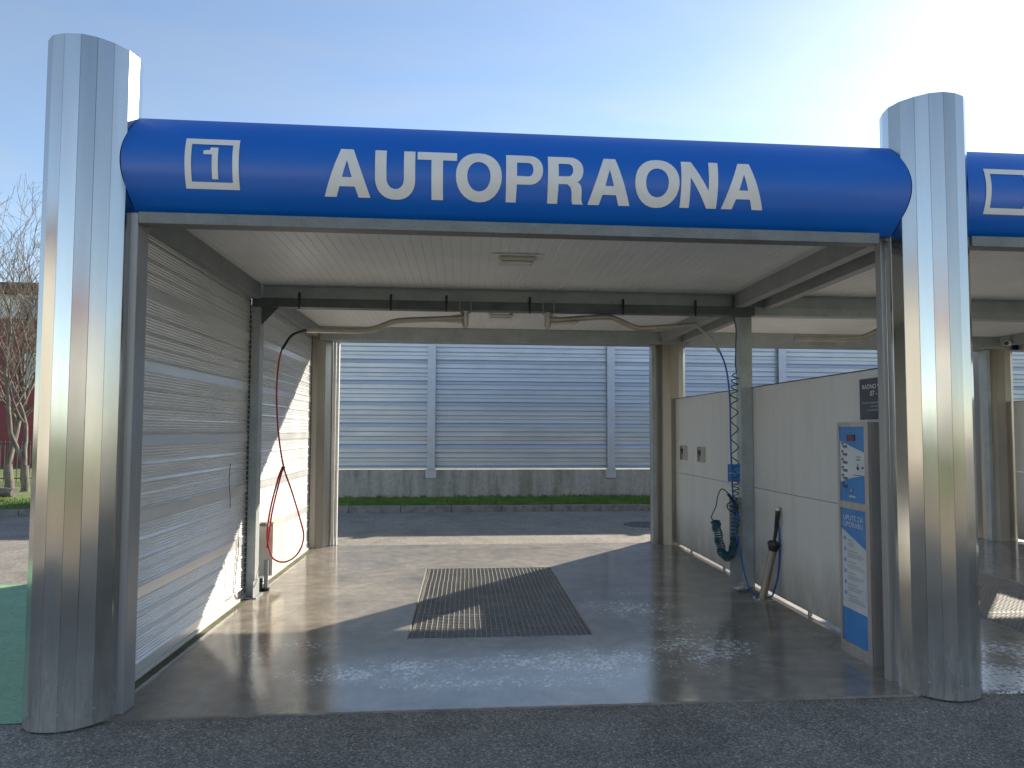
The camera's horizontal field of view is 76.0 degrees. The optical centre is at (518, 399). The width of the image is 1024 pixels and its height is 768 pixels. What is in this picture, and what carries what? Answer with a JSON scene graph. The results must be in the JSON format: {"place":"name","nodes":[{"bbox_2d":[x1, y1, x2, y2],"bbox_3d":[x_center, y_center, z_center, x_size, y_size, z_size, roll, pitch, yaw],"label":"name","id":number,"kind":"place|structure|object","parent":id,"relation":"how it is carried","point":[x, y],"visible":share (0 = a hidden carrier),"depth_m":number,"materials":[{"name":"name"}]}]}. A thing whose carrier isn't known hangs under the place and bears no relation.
{"place":"outdoors","nodes":[
{"label":"outdoors","id":0,"kind":"place"},
{"bbox_2d":[0,584,26,723],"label":"green pavement","id":1,"kind":"structure","parent":0,"point":[13,600],"depth_m":4.79,"materials":[{"name":"paint"}]},
{"bbox_2d":[0,282,38,465],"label":"red building","id":2,"kind":"structure","parent":0,"point":[4,436],"depth_m":28.25,"materials":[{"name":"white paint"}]},
{"bbox_2d":[19,296,37,318],"bbox_3d":[-20.871,-4.055,28.758,1.900,1.000,0.060,0,-3,-5],"label":"window","id":3,"kind":"structure","parent":2,"relation":"in","point":[20,296],"depth_m":28.71,"materials":[{"name":"grey glass"}]},
{"bbox_2d":[24,354,35,387],"bbox_3d":[-20.906,-1.272,28.322,0.800,1.500,0.060,0,-3,-5],"label":"window","id":4,"kind":"structure","parent":2,"relation":"in","point":[25,354],"depth_m":28.30,"materials":[{"name":"grey glass"}]},
{"bbox_2d":[0,466,649,498],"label":"lawn","id":5,"kind":"structure","parent":0,"point":[17,484],"depth_m":26.32,"materials":[{"name":"green plant"}]},
{"bbox_2d":[0,487,18,496],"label":"log","id":6,"kind":"object","parent":5,"relation":"on","point":[10,492],"visible":0.91,"depth_m":15.23,"materials":[{"name":"brown wood"}]},
{"bbox_2d":[0,441,32,481],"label":"bar fence","id":7,"kind":"object","parent":5,"relation":"on","point":[30,443],"visible":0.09,"depth_m":19.64,"materials":[{"name":"metal"}]},
{"bbox_2d":[0,187,39,491],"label":"bare tree","id":8,"kind":"object","parent":5,"relation":"on","point":[22,454],"visible":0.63,"depth_m":16.63,"materials":[{"name":"brown plant"}]},
{"bbox_2d":[0,174,42,487],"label":"bare tree","id":9,"kind":"object","parent":5,"relation":"on","point":[8,474],"visible":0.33,"depth_m":17.64,"materials":[{"name":"brown plant"}]},
{"bbox_2d":[0,506,1023,767],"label":"ground","id":10,"kind":"structure","parent":0,"point":[908,732],"depth_m":3.49,"materials":[{"name":"grey asphalt"}]},
{"bbox_2d":[0,492,649,509],"bbox_3d":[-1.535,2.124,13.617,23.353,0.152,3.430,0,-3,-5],"label":"grass","id":11,"kind":"structure","parent":10,"relation":"on","point":[502,500],"depth_m":14.00,"materials":[{"name":"green plant"}]},
{"bbox_2d":[0,504,649,516],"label":"kerb","id":12,"kind":"structure","parent":10,"relation":"on","point":[436,508],"depth_m":13.07,"materials":[{"name":"concrete"}]},
{"bbox_2d":[0,533,981,583],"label":"asphalt apron","id":13,"kind":"object","parent":10,"relation":"on","point":[14,561],"visible":0.33,"depth_m":9.57,"materials":[{"name":"grey asphalt"}]},
{"bbox_2d":[3,541,986,767],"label":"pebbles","id":14,"kind":"object","parent":10,"relation":"on","point":[274,722],"visible":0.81,"depth_m":3.44,"materials":[{"name":"stone"}]},
{"bbox_2d":[624,521,649,527],"bbox_3d":[2.172,2.159,11.351,0.680,0.008,0.680,0,-3,-5],"label":"manhole cover","id":15,"kind":"object","parent":10,"relation":"on","point":[640,524],"visible":0.61,"depth_m":11.31,"materials":[{"name":"metal"}]},
{"bbox_2d":[331,469,1016,498],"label":"concrete wall","id":16,"kind":"structure","parent":10,"relation":"on","point":[369,483],"depth_m":15.17,"materials":[{"name":"grey concrete"}]},
{"bbox_2d":[332,343,1023,477],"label":"noise barrier","id":17,"kind":"object","parent":16,"relation":"on","point":[430,407],"visible":0.3,"depth_m":15.33,"materials":[{"name":"metal"}]},
{"bbox_2d":[0,0,1023,282],"label":"sky","id":18,"kind":"structure","parent":0,"point":[795,72],"materials":[{"name":"blue"}]},
{"bbox_2d":[102,539,1023,721],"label":"wash floor","id":19,"kind":"structure","parent":0,"point":[320,631],"depth_m":4.82,"materials":[{"name":"concrete"}]},
{"bbox_2d":[135,235,312,680],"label":"corrugated wall","id":20,"kind":"structure","parent":19,"relation":"on","point":[193,512],"depth_m":5.28,"materials":[{"name":"metal"}]},
{"bbox_2d":[258,518,284,591],"bbox_3d":[-2.564,1.566,6.771,0.161,0.700,0.504,0,-3,-5],"label":"pipe cabinet","id":21,"kind":"object","parent":20,"relation":"attached to","point":[269,565],"visible":0.69,"depth_m":6.60,"materials":[{"name":"white metal"}]},
{"bbox_2d":[135,549,313,687],"bbox_3d":[-2.569,1.889,6.256,0.069,0.001,5.100,0,-3,-5],"label":"floor edge","id":22,"kind":"object","parent":19,"relation":"on","point":[150,673],"visible":0.67,"depth_m":5.07,"materials":[{"name":"grey concrete"}]},
{"bbox_2d":[406,567,593,638],"bbox_3d":[-0.237,1.924,6.379,1.460,0.042,2.590,0,-3,-5],"label":"drain grate","id":23,"kind":"object","parent":19,"relation":"in","point":[496,584],"visible":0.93,"depth_m":6.09,"materials":[{"name":"metal"}]},
{"bbox_2d":[22,33,1023,732],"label":"car wash building","id":24,"kind":"structure","parent":19,"relation":"on","point":[906,239],"depth_m":4.05,"materials":[{"name":"metal"}]},
{"bbox_2d":[306,294,473,333],"bbox_3d":[-1.272,-0.868,6.579,1.652,0.417,0.138,0,-3,-5],"label":"swing boom","id":25,"kind":"object","parent":24,"relation":"attached to","point":[462,317],"visible":1,"depth_m":6.58,"materials":[{"name":"silver metal"}]},
{"bbox_2d":[266,329,306,562],"bbox_3d":[-2.309,0.462,6.573,0.457,2.332,0.156,0,-3,12],"label":"red hose","id":26,"kind":"object","parent":25,"relation":"hanging from","point":[283,466],"visible":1,"depth_m":6.57,"materials":[{"name":"rubber"}]},
{"bbox_2d":[488,313,512,319],"bbox_3d":[-0.214,-1.018,8.032,0.300,0.061,0.240,0,-3,-5],"label":"ceiling light","id":27,"kind":"object","parent":24,"relation":"attached to","point":[500,316],"visible":0.91,"depth_m":7.97,"materials":[{"name":"white plastic"}]},
{"bbox_2d":[490,253,543,265],"bbox_3d":[-0.014,-1.143,5.393,0.430,0.061,0.240,0,-3,-5],"label":"ceiling light","id":28,"kind":"object","parent":24,"relation":"attached to","point":[510,259],"visible":1,"depth_m":5.33,"materials":[{"name":"white plastic"}]},
{"bbox_2d":[540,295,695,330],"bbox_3d":[1.038,-0.887,6.768,1.643,0.346,0.138,0,-3,-5],"label":"swing boom","id":29,"kind":"object","parent":24,"relation":"attached to","point":[550,319],"visible":1,"depth_m":6.74,"materials":[{"name":"silver metal"}]},
{"bbox_2d":[696,324,779,597],"bbox_3d":[2.191,0.556,6.569,0.869,2.729,0.169,-2,-3,38],"label":"blue hose","id":30,"kind":"object","parent":29,"relation":"hanging from","point":[716,347],"visible":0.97,"depth_m":6.65,"materials":[{"name":"rubber"}]},
{"bbox_2d":[710,317,739,561],"bbox_3d":[2.119,0.383,6.696,0.335,2.516,0.130,1,-3,-15],"label":"coiled hose","id":31,"kind":"object","parent":24,"relation":"hanging from","point":[725,556],"visible":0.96,"depth_m":6.63,"materials":[{"name":"teal plastic"}]},
{"bbox_2d":[726,493,739,519],"bbox_3d":[2.194,1.074,6.631,0.101,0.266,0.210,-2,-4,44],"label":"air gun","id":32,"kind":"object","parent":31,"relation":"hanging from","point":[734,503],"visible":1,"depth_m":6.59,"materials":[{"name":"black plastic"}]},
{"bbox_2d":[728,464,739,481],"bbox_3d":[2.236,0.757,6.786,0.132,0.180,0.008,0,-3,-5],"label":"blue sign","id":33,"kind":"object","parent":24,"relation":"attached to","point":[736,469],"visible":0.77,"depth_m":6.78,"materials":[{"name":"blue plastic"}]},
{"bbox_2d":[729,497,742,582],"bbox_3d":[2.249,1.444,6.770,0.132,0.875,0.008,0,-3,-5],"label":"guard plate","id":34,"kind":"object","parent":24,"relation":"attached to","point":[736,572],"visible":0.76,"depth_m":6.76,"materials":[{"name":"metal"}]},
{"bbox_2d":[793,328,876,340],"bbox_3d":[3.842,-0.830,7.015,1.787,0.417,0.139,0,-3,-3],"label":"swing boom","id":35,"kind":"object","parent":24,"relation":"attached to","point":[871,333],"visible":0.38,"depth_m":6.99,"materials":[{"name":"silver metal"}]},
{"bbox_2d":[1003,340,1011,345],"bbox_3d":[7.220,-0.849,9.636,0.120,0.140,0.338,-2,-4,41],"label":"security camera","id":36,"kind":"object","parent":24,"relation":"attached to","point":[1007,342],"visible":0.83,"depth_m":9.53,"materials":[{"name":"white plastic"}]},
{"bbox_2d":[734,586,748,589],"bbox_3d":[2.285,1.907,6.651,0.160,0.027,0.100,0,-3,-5],"label":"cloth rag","id":37,"kind":"object","parent":19,"relation":"on","point":[740,587],"visible":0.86,"depth_m":6.65,"materials":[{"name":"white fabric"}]},
{"bbox_2d":[752,540,779,600],"bbox_3d":[2.378,1.627,6.253,0.217,0.576,0.194,0,-3,-5],"label":"lance holder","id":38,"kind":"object","parent":19,"relation":"on","point":[773,547],"visible":1,"depth_m":6.22,"materials":[{"name":"grey metal"}]},
{"bbox_2d":[773,507,780,541],"bbox_3d":[2.458,1.188,6.223,0.073,0.340,0.069,0,-3,-5],"label":"spray lance","id":39,"kind":"object","parent":38,"relation":"in","point":[777,515],"visible":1,"depth_m":6.21,"materials":[{"name":"black rubber"}]},
{"bbox_2d":[675,368,878,627],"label":"partition wall","id":40,"kind":"structure","parent":19,"relation":"on","point":[795,463],"depth_m":6.16,"materials":[{"name":"paint"}]},
{"bbox_2d":[680,445,686,459],"bbox_3d":[2.251,0.721,8.924,0.054,0.195,0.150,0,-3,-5],"label":"mat clamp","id":41,"kind":"object","parent":40,"relation":"attached to","point":[683,452],"visible":1,"depth_m":8.85,"materials":[{"name":"silver metal"}]},
{"bbox_2d":[697,447,704,462],"bbox_3d":[2.305,0.689,8.257,0.054,0.195,0.150,0,-3,-5],"label":"mat clamp","id":42,"kind":"object","parent":40,"relation":"attached to","point":[701,454],"visible":1,"depth_m":8.19,"materials":[{"name":"silver metal"}]},
{"bbox_2d":[859,377,878,419],"bbox_3d":[2.615,-0.011,4.774,0.008,0.305,0.418,0,-3,-5],"label":"hours sign","id":43,"kind":"object","parent":40,"relation":"attached to","point":[868,392],"visible":0.51,"depth_m":4.86,"materials":[{"name":"plastic"}]},
{"bbox_2d":[837,422,883,666],"bbox_3d":[2.502,0.997,4.696,0.208,1.672,0.375,0,-3,-5],"label":"payment terminal","id":44,"kind":"object","parent":19,"relation":"on","point":[860,561],"visible":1,"depth_m":4.62,"materials":[{"name":"metal"}]},
{"bbox_2d":[979,572,1023,633],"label":"drain grate","id":45,"kind":"object","parent":19,"relation":"in","point":[1009,594],"visible":0.23,"depth_m":6.23,"materials":[{"name":"metal"}]},
{"bbox_2d":[1013,401,1023,539],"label":"partition wall","id":46,"kind":"structure","parent":19,"relation":"on","point":[1018,406],"depth_m":9.66,"materials":[{"name":"paint"}]}
]}

